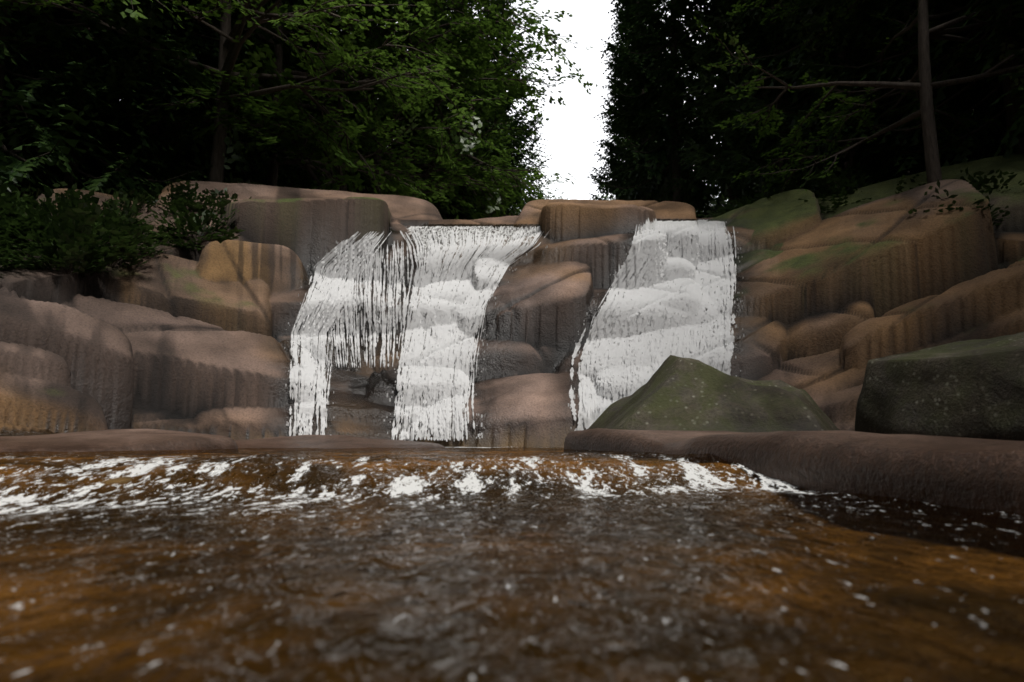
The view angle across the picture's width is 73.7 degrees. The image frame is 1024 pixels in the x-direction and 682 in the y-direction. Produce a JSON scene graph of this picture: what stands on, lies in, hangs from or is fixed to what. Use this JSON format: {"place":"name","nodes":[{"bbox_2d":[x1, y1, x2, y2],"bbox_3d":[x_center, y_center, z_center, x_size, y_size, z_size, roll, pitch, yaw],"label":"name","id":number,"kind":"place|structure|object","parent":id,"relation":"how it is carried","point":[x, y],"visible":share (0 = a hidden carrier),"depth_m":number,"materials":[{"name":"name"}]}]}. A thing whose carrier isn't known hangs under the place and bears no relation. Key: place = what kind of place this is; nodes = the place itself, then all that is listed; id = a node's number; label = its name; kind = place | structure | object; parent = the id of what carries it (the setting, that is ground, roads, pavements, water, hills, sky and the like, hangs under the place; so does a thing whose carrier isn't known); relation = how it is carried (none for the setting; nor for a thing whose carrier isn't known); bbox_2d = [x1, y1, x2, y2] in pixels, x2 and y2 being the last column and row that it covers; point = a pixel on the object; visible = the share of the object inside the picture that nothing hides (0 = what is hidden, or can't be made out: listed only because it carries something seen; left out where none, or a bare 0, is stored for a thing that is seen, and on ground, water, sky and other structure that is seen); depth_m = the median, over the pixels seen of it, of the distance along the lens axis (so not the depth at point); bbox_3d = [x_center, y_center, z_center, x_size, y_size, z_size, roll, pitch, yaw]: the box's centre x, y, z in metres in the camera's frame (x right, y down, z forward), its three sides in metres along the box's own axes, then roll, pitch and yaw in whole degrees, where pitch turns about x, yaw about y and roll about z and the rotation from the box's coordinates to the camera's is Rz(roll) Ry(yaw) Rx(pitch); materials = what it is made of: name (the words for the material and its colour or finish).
{"place":"outdoors","nodes":[
{"label":"outdoors","id":0,"kind":"place"},
{"bbox_2d":[0,153,1023,681],"bbox_3d":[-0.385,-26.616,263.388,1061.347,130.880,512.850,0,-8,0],"label":"terrain","id":1,"kind":"structure","parent":0,"point":[830,309],"depth_m":7.19,"materials":[{"name":"stone"}]},
{"bbox_2d":[0,213,24,239],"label":"fern plant","id":2,"kind":"object","parent":1,"relation":"on","point":[12,234],"visible":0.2,"depth_m":10.17,"materials":[{"name":"green plant"}]},
{"bbox_2d":[0,193,31,240],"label":"shrub","id":3,"kind":"object","parent":1,"relation":"on","point":[12,222],"visible":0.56,"depth_m":10.08,"materials":[{"name":"green plant"}]},
{"bbox_2d":[0,263,33,270],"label":"shrub","id":4,"kind":"object","parent":1,"relation":"on","point":[7,268],"visible":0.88,"depth_m":8.93,"materials":[{"name":"green plant"}]},
{"bbox_2d":[0,251,38,265],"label":"fern plant","id":5,"kind":"object","parent":1,"relation":"on","point":[4,260],"visible":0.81,"depth_m":8.97,"materials":[{"name":"green plant"}]},
{"bbox_2d":[0,238,40,254],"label":"fern plant","id":6,"kind":"object","parent":1,"relation":"on","point":[23,245],"visible":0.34,"depth_m":9.93,"materials":[{"name":"green plant"}]},
{"bbox_2d":[0,234,40,255],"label":"fern plant","id":7,"kind":"object","parent":1,"relation":"on","point":[13,250],"visible":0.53,"depth_m":9.43,"materials":[{"name":"green plant"}]},
{"bbox_2d":[0,249,47,265],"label":"fern plant","id":8,"kind":"object","parent":1,"relation":"on","point":[14,263],"visible":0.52,"depth_m":9.11,"materials":[{"name":"green plant"}]},
{"bbox_2d":[0,183,50,220],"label":"shrub","id":9,"kind":"object","parent":1,"relation":"on","point":[3,187],"visible":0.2,"depth_m":10.63,"materials":[{"name":"green plant"}]},
{"bbox_2d":[0,194,52,238],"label":"shrub","id":10,"kind":"object","parent":1,"relation":"on","point":[38,212],"visible":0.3,"depth_m":10.26,"materials":[{"name":"green plant"}]},
{"bbox_2d":[5,187,57,223],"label":"shrub","id":11,"kind":"object","parent":1,"relation":"on","point":[18,191],"depth_m":11.63,"materials":[{"name":"green plant"}]},
{"bbox_2d":[0,246,83,269],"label":"fern plant","id":12,"kind":"object","parent":1,"relation":"on","point":[37,264],"visible":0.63,"depth_m":9.22,"materials":[{"name":"green plant"}]},
{"bbox_2d":[7,182,76,223],"bbox_3d":[-7.725,-2.153,11.608,1.712,1.076,1.598,6,-10,-34],"label":"shrub","id":13,"kind":"object","parent":1,"relation":"on","point":[34,202],"visible":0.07,"depth_m":11.11,"materials":[{"name":"green plant"}]},
{"bbox_2d":[0,4,95,200],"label":"spruce tree","id":14,"kind":"object","parent":1,"relation":"on","point":[60,12],"visible":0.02,"depth_m":19.34,"materials":[{"name":"green plant"}]},
{"bbox_2d":[10,193,91,239],"bbox_3d":[-7.089,-1.859,10.775,1.312,0.883,1.406,1,-9,-9],"label":"shrub","id":15,"kind":"object","parent":1,"relation":"on","point":[42,224],"visible":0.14,"depth_m":10.28,"materials":[{"name":"green plant"}]},
{"bbox_2d":[11,188,102,217],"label":"shrub","id":16,"kind":"object","parent":1,"relation":"on","point":[49,195],"visible":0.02,"depth_m":11.72,"materials":[{"name":"green plant"}]},
{"bbox_2d":[0,195,136,269],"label":"shrub","id":17,"kind":"object","parent":1,"relation":"on","point":[69,216],"visible":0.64,"depth_m":9.71,"materials":[{"name":"green plant"}]},
{"bbox_2d":[0,0,173,211],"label":"spruce tree","id":18,"kind":"object","parent":1,"relation":"on","point":[23,171],"visible":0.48,"depth_m":15.83,"materials":[{"name":"green plant"}]},
{"bbox_2d":[56,245,153,272],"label":"fern plant","id":19,"kind":"object","parent":1,"relation":"on","point":[115,258],"visible":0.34,"depth_m":10.02,"materials":[{"name":"green plant"}]},
{"bbox_2d":[55,188,156,239],"bbox_3d":[-6.679,-1.925,11.200,1.821,1.133,1.429,-8,-11,43],"label":"shrub","id":20,"kind":"object","parent":1,"relation":"on","point":[93,199],"visible":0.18,"depth_m":10.57,"materials":[{"name":"green plant"}]},
{"bbox_2d":[0,0,212,198],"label":"spruce tree","id":21,"kind":"object","parent":1,"relation":"on","point":[120,172],"visible":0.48,"depth_m":16.32,"materials":[{"name":"green plant"}]},
{"bbox_2d":[6,8,212,194],"bbox_3d":[-14.784,-14.873,25.331,8.277,27.561,9.255,3,-9,-18],"label":"spruce tree","id":22,"kind":"object","parent":1,"relation":"on","point":[91,164],"depth_m":24.10,"materials":[{"name":"green plant"}]},
{"bbox_2d":[75,188,154,221],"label":"shrub","id":23,"kind":"object","parent":1,"relation":"on","point":[143,201],"visible":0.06,"depth_m":12.98,"materials":[{"name":"green plant"}]},
{"bbox_2d":[75,216,160,267],"bbox_3d":[-6.160,-1.496,10.556,1.369,0.786,1.146,0,-8,-1],"label":"shrub","id":24,"kind":"object","parent":1,"relation":"on","point":[130,253],"visible":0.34,"depth_m":10.41,"materials":[{"name":"green plant"}]},
{"bbox_2d":[90,191,154,232],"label":"shrub","id":25,"kind":"object","parent":1,"relation":"on","point":[127,207],"visible":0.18,"depth_m":12.22,"materials":[{"name":"green plant"}]},
{"bbox_2d":[72,197,174,253],"bbox_3d":[-6.412,-1.859,11.273,1.546,0.971,1.443,3,-9,-19],"label":"shrub","id":26,"kind":"object","parent":1,"relation":"on","point":[133,210],"visible":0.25,"depth_m":11.10,"materials":[{"name":"green plant"}]},
{"bbox_2d":[103,214,148,246],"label":"shrub","id":27,"kind":"object","parent":1,"relation":"on","point":[126,225],"visible":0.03,"depth_m":11.14,"materials":[{"name":"green plant"}]},
{"bbox_2d":[108,205,156,227],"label":"fern plant","id":28,"kind":"object","parent":1,"relation":"on","point":[135,217],"visible":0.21,"depth_m":12.54,"materials":[{"name":"green plant"}]},
{"bbox_2d":[129,188,158,205],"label":"shrub","id":29,"kind":"object","parent":1,"relation":"on","point":[148,200],"visible":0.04,"depth_m":14.18,"materials":[{"name":"green plant"}]},
{"bbox_2d":[123,221,167,257],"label":"fern plant","id":30,"kind":"object","parent":1,"relation":"on","point":[135,225],"visible":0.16,"depth_m":10.91,"materials":[{"name":"green plant"}]},
{"bbox_2d":[129,185,167,201],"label":"fern plant","id":31,"kind":"object","parent":1,"relation":"on","point":[158,189],"visible":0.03,"depth_m":15.41,"materials":[{"name":"green plant"}]},
{"bbox_2d":[119,216,186,240],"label":"fern plant","id":32,"kind":"object","parent":1,"relation":"on","point":[160,229],"visible":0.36,"depth_m":12.18,"materials":[{"name":"green plant"}]},
{"bbox_2d":[5,0,317,193],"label":"spruce tree","id":33,"kind":"object","parent":1,"relation":"on","point":[199,145],"visible":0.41,"depth_m":18.48,"materials":[{"name":"green plant"}]},
{"bbox_2d":[143,176,218,211],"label":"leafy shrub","id":34,"kind":"object","parent":1,"relation":"on","point":[181,193],"visible":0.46,"depth_m":13.35,"materials":[{"name":"green plant"}]},
{"bbox_2d":[136,219,233,250],"bbox_3d":[-5.928,-1.898,12.363,1.570,0.623,1.534,-6,-11,37],"label":"fern plant","id":35,"kind":"object","parent":1,"relation":"on","point":[177,241],"visible":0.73,"depth_m":12.13,"materials":[{"name":"green plant"}]},
{"bbox_2d":[135,3,241,176],"bbox_3d":[-13.526,-17.093,29.910,8.063,28.052,7.372,0,-8,-1],"label":"spruce tree","id":36,"kind":"object","parent":1,"relation":"on","point":[181,35],"depth_m":28.16,"materials":[{"name":"green plant"}]},
{"bbox_2d":[149,196,244,244],"bbox_3d":[-5.845,-2.240,12.633,1.636,0.940,1.369,5,-10,-33],"label":"leafy shrub","id":37,"kind":"object","parent":1,"relation":"on","point":[195,221],"visible":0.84,"depth_m":12.48,"materials":[{"name":"green plant"}]},
{"bbox_2d":[102,0,323,194],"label":"spruce tree","id":38,"kind":"object","parent":1,"relation":"on","point":[262,179],"visible":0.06,"depth_m":22.83,"materials":[{"name":"green plant"}]},
{"bbox_2d":[182,187,255,216],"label":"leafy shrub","id":39,"kind":"object","parent":1,"relation":"on","point":[225,200],"visible":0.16,"depth_m":13.59,"materials":[{"name":"green plant"}]},
{"bbox_2d":[209,189,232,200],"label":"shrub","id":40,"kind":"object","parent":1,"relation":"on","point":[220,192],"visible":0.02,"depth_m":14.18,"materials":[{"name":"green plant"}]},
{"bbox_2d":[0,0,469,193],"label":"beech tree","id":41,"kind":"object","parent":1,"relation":"on","point":[231,42],"visible":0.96,"depth_m":17.35,"materials":[{"name":"green plant"}]},
{"bbox_2d":[225,172,258,184],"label":"fern plant","id":42,"kind":"object","parent":1,"relation":"on","point":[236,179],"visible":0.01,"depth_m":15.87,"materials":[{"name":"green plant"}]},
{"bbox_2d":[167,5,328,183],"bbox_3d":[-11.491,-17.014,30.133,8.848,28.914,8.478,-4,-9,25],"label":"spruce tree","id":43,"kind":"object","parent":1,"relation":"on","point":[179,30],"visible":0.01,"depth_m":28.23,"materials":[{"name":"green plant"}]},
{"bbox_2d":[0,0,510,208],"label":"beech tree","id":44,"kind":"object","parent":1,"relation":"on","point":[261,128],"visible":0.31,"depth_m":21.93,"materials":[{"name":"green plant"}]},
{"bbox_2d":[201,3,355,187],"bbox_3d":[-10.865,-15.549,31.156,10.094,30.059,9.028,8,-12,-43],"label":"spruce tree","id":45,"kind":"object","parent":1,"relation":"on","point":[306,71],"depth_m":29.35,"materials":[{"name":"green plant"}]},
{"bbox_2d":[94,0,521,218],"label":"beech tree","id":46,"kind":"object","parent":1,"relation":"on","point":[313,132],"visible":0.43,"depth_m":20.29,"materials":[{"name":"green plant"}]},
{"bbox_2d":[180,0,515,214],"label":"beech tree","id":47,"kind":"object","parent":1,"relation":"on","point":[383,155],"depth_m":30.08,"materials":[{"name":"green plant"}]},
{"bbox_2d":[315,0,497,219],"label":"spruce tree","id":48,"kind":"object","parent":1,"relation":"on","point":[444,211],"visible":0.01,"depth_m":31.60,"materials":[{"name":"green plant"}]},
{"bbox_2d":[254,0,597,219],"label":"beech tree","id":49,"kind":"object","parent":1,"relation":"on","point":[487,91],"visible":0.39,"depth_m":27.50,"materials":[{"name":"green plant"}]},
{"bbox_2d":[391,0,500,214],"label":"spruce tree","id":50,"kind":"object","parent":1,"relation":"on","point":[468,128],"depth_m":41.62,"materials":[{"name":"green plant"}]},
{"bbox_2d":[415,0,534,219],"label":"spruce tree","id":51,"kind":"object","parent":1,"relation":"on","point":[514,122],"visible":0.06,"depth_m":34.66,"materials":[{"name":"green plant"}]},
{"bbox_2d":[471,59,516,215],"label":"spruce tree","id":52,"kind":"object","parent":1,"relation":"on","point":[511,196],"visible":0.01,"depth_m":58.95,"materials":[{"name":"green plant"}]},
{"bbox_2d":[470,0,552,218],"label":"spruce tree","id":53,"kind":"object","parent":1,"relation":"on","point":[519,157],"visible":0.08,"depth_m":47.95,"materials":[{"name":"green plant"}]},
{"bbox_2d":[506,140,567,212],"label":"beech tree","id":54,"kind":"object","parent":1,"relation":"on","point":[553,180],"visible":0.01,"depth_m":67.79,"materials":[{"name":"green plant"}]},
{"bbox_2d":[536,191,563,199],"bbox_3d":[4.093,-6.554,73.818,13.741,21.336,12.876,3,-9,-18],"label":"shrub","id":55,"kind":"object","parent":1,"relation":"on","point":[544,197],"depth_m":73.95,"materials":[{"name":"green plant"}]},
{"bbox_2d":[595,194,615,199],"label":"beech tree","id":56,"kind":"object","parent":1,"relation":"on","point":[598,195],"visible":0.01,"depth_m":68.84,"materials":[{"name":"green plant"}]},
{"bbox_2d":[586,6,655,200],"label":"spruce tree","id":57,"kind":"object","parent":1,"relation":"on","point":[602,156],"visible":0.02,"depth_m":52.26,"materials":[{"name":"green plant"}]},
{"bbox_2d":[594,8,664,198],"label":"spruce tree","id":58,"kind":"object","parent":1,"relation":"on","point":[605,169],"depth_m":55.38,"materials":[{"name":"green plant"}]},
{"bbox_2d":[587,0,703,214],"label":"spruce tree","id":59,"kind":"object","parent":1,"relation":"on","point":[623,90],"visible":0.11,"depth_m":42.12,"materials":[{"name":"green plant"}]},
{"bbox_2d":[601,4,690,200],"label":"spruce tree","id":60,"kind":"object","parent":1,"relation":"on","point":[646,90],"visible":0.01,"depth_m":48.44,"materials":[{"name":"green plant"}]},
{"bbox_2d":[593,0,748,210],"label":"spruce tree","id":61,"kind":"object","parent":1,"relation":"on","point":[649,119],"visible":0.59,"depth_m":33.61,"materials":[{"name":"green plant"}]},
{"bbox_2d":[661,22,715,214],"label":"spruce tree","id":62,"kind":"object","parent":1,"relation":"on","point":[681,130],"visible":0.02,"depth_m":53.09,"materials":[{"name":"green plant"}]},
{"bbox_2d":[649,0,778,217],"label":"spruce tree","id":63,"kind":"object","parent":1,"relation":"on","point":[704,196],"visible":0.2,"depth_m":31.83,"materials":[{"name":"green plant"}]},
{"bbox_2d":[701,195,753,217],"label":"fern plant","id":64,"kind":"object","parent":1,"relation":"on","point":[720,210],"visible":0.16,"depth_m":15.54,"materials":[{"name":"green plant"}]},
{"bbox_2d":[709,199,749,217],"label":"fern plant","id":65,"kind":"object","parent":1,"relation":"on","point":[736,205],"visible":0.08,"depth_m":15.71,"materials":[{"name":"green plant"}]},
{"bbox_2d":[693,6,769,215],"bbox_3d":[12.742,-17.654,36.868,8.447,29.388,7.723,3,-9,-21],"label":"spruce tree","id":66,"kind":"object","parent":1,"relation":"on","point":[698,210],"depth_m":35.89,"materials":[{"name":"green plant"}]},
{"bbox_2d":[728,197,751,209],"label":"shrub","id":67,"kind":"object","parent":1,"relation":"on","point":[749,201],"visible":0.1,"depth_m":14.71,"materials":[{"name":"green plant"}]},
{"bbox_2d":[675,0,864,203],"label":"spruce tree","id":68,"kind":"object","parent":1,"relation":"on","point":[724,175],"visible":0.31,"depth_m":25.28,"materials":[{"name":"green plant"}]},
{"bbox_2d":[707,0,876,106],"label":"spruce tree","id":69,"kind":"object","parent":1,"relation":"on","point":[770,43],"visible":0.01,"depth_m":30.63,"materials":[{"name":"green plant"}]},
{"bbox_2d":[773,181,821,194],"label":"fern plant","id":70,"kind":"object","parent":1,"relation":"on","point":[806,186],"visible":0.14,"depth_m":15.88,"materials":[{"name":"green plant"}]},
{"bbox_2d":[744,0,885,172],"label":"spruce tree","id":71,"kind":"object","parent":1,"relation":"on","point":[787,1],"depth_m":28.65,"materials":[{"name":"green plant"}]},
{"bbox_2d":[806,166,843,198],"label":"fern plant","id":72,"kind":"object","parent":1,"relation":"on","point":[814,183],"visible":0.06,"depth_m":16.74,"materials":[{"name":"green plant"}]},
{"bbox_2d":[821,204,839,212],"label":"shrub","id":73,"kind":"object","parent":1,"relation":"on","point":[828,209],"visible":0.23,"depth_m":13.18,"materials":[{"name":"green plant"}]},
{"bbox_2d":[821,192,840,201],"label":"shrub","id":74,"kind":"object","parent":1,"relation":"on","point":[823,195],"visible":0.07,"depth_m":13.69,"materials":[{"name":"green plant"}]},
{"bbox_2d":[798,187,870,208],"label":"fern plant","id":75,"kind":"object","parent":1,"relation":"on","point":[835,200],"visible":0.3,"depth_m":13.26,"materials":[{"name":"green plant"}]},
{"bbox_2d":[821,190,847,210],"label":"fern plant","id":76,"kind":"object","parent":1,"relation":"on","point":[845,197],"visible":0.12,"depth_m":13.19,"materials":[{"name":"green plant"}]},
{"bbox_2d":[809,166,872,196],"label":"shrub","id":77,"kind":"object","parent":1,"relation":"on","point":[839,186],"visible":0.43,"depth_m":13.92,"materials":[{"name":"green plant"}]},
{"bbox_2d":[708,0,993,199],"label":"spruce tree","id":78,"kind":"object","parent":1,"relation":"on","point":[836,58],"visible":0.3,"depth_m":20.30,"materials":[{"name":"green plant"}]},
{"bbox_2d":[694,0,1023,195],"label":"beech tree","id":79,"kind":"object","parent":1,"relation":"on","point":[923,88],"visible":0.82,"depth_m":14.50,"materials":[{"name":"green plant"}]},
{"bbox_2d":[765,0,981,174],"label":"spruce tree","id":80,"kind":"object","parent":1,"relation":"on","point":[832,15],"visible":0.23,"depth_m":17.99,"materials":[{"name":"green plant"}]},
{"bbox_2d":[779,18,982,181],"bbox_3d":[13.534,-18.197,26.201,8.587,29.583,8.187,-7,-11,40],"label":"spruce tree","id":81,"kind":"object","parent":1,"relation":"on","point":[842,158],"visible":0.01,"depth_m":24.44,"materials":[{"name":"green plant"}]},
{"bbox_2d":[774,0,1023,181],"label":"spruce tree","id":82,"kind":"object","parent":1,"relation":"on","point":[1012,108],"visible":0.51,"depth_m":15.49,"materials":[{"name":"green plant"}]},
{"bbox_2d":[896,175,905,193],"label":"shrub","id":83,"kind":"object","parent":1,"relation":"on","point":[898,188],"visible":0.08,"depth_m":12.41,"materials":[{"name":"green plant"}]},
{"bbox_2d":[897,174,919,184],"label":"shrub","id":84,"kind":"object","parent":1,"relation":"on","point":[914,177],"visible":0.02,"depth_m":13.22,"materials":[{"name":"green plant"}]},
{"bbox_2d":[866,19,1001,175],"bbox_3d":[13.870,-16.159,21.610,7.021,26.716,7.679,2,-9,-15],"label":"spruce tree","id":85,"kind":"object","parent":1,"relation":"on","point":[985,111],"visible":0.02,"depth_m":19.82,"materials":[{"name":"green plant"}]},
{"bbox_2d":[908,180,1009,225],"bbox_3d":[7.373,-2.216,11.388,1.428,0.962,1.530,-4,-9,25],"label":"shrub","id":86,"kind":"object","parent":1,"relation":"on","point":[950,208],"visible":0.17,"depth_m":10.89,"materials":[{"name":"green plant"}]},
{"bbox_2d":[909,0,1023,162],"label":"spruce tree","id":87,"kind":"object","parent":1,"relation":"on","point":[980,110],"visible":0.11,"depth_m":16.64,"materials":[{"name":"green plant"}]},
{"bbox_2d":[960,167,1023,200],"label":"shrub","id":88,"kind":"object","parent":1,"relation":"on","point":[981,182],"visible":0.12,"depth_m":11.86,"materials":[{"name":"green plant"}]},
{"bbox_2d":[0,447,1023,681],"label":"stream water","id":89,"kind":"structure","parent":0,"point":[473,483],"depth_m":1.41,"materials":[{"name":"brown liquid"}]},
{"bbox_2d":[284,224,743,440],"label":"waterfall water","id":90,"kind":"structure","parent":0,"point":[647,296],"depth_m":11.65,"materials":[{"name":"white liquid"}]},
{"bbox_2d":[393,0,727,207],"label":"sky","id":91,"kind":"structure","parent":0,"point":[571,130],"materials":[{"name":"white"}]},
{"bbox_3d":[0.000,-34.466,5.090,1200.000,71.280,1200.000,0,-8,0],"label":"valley ground","id":92,"kind":"structure","parent":0,"visible":0},
{"bbox_2d":[0,428,1023,556],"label":"slab rock","id":93,"kind":"object","parent":92,"relation":"on","point":[973,470],"visible":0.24,"depth_m":2.74,"materials":[{"name":"stone"}]},
{"bbox_2d":[575,332,1023,440],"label":"boulder","id":94,"kind":"object","parent":93,"relation":"on","point":[973,386],"visible":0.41,"depth_m":6.48,"materials":[{"name":"green stone"}]},
{"bbox_2d":[501,149,555,212],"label":"beech tree","id":95,"kind":"object","parent":92,"relation":"on","point":[531,190],"depth_m":59.54,"materials":[{"name":"green plant"}]}
]}

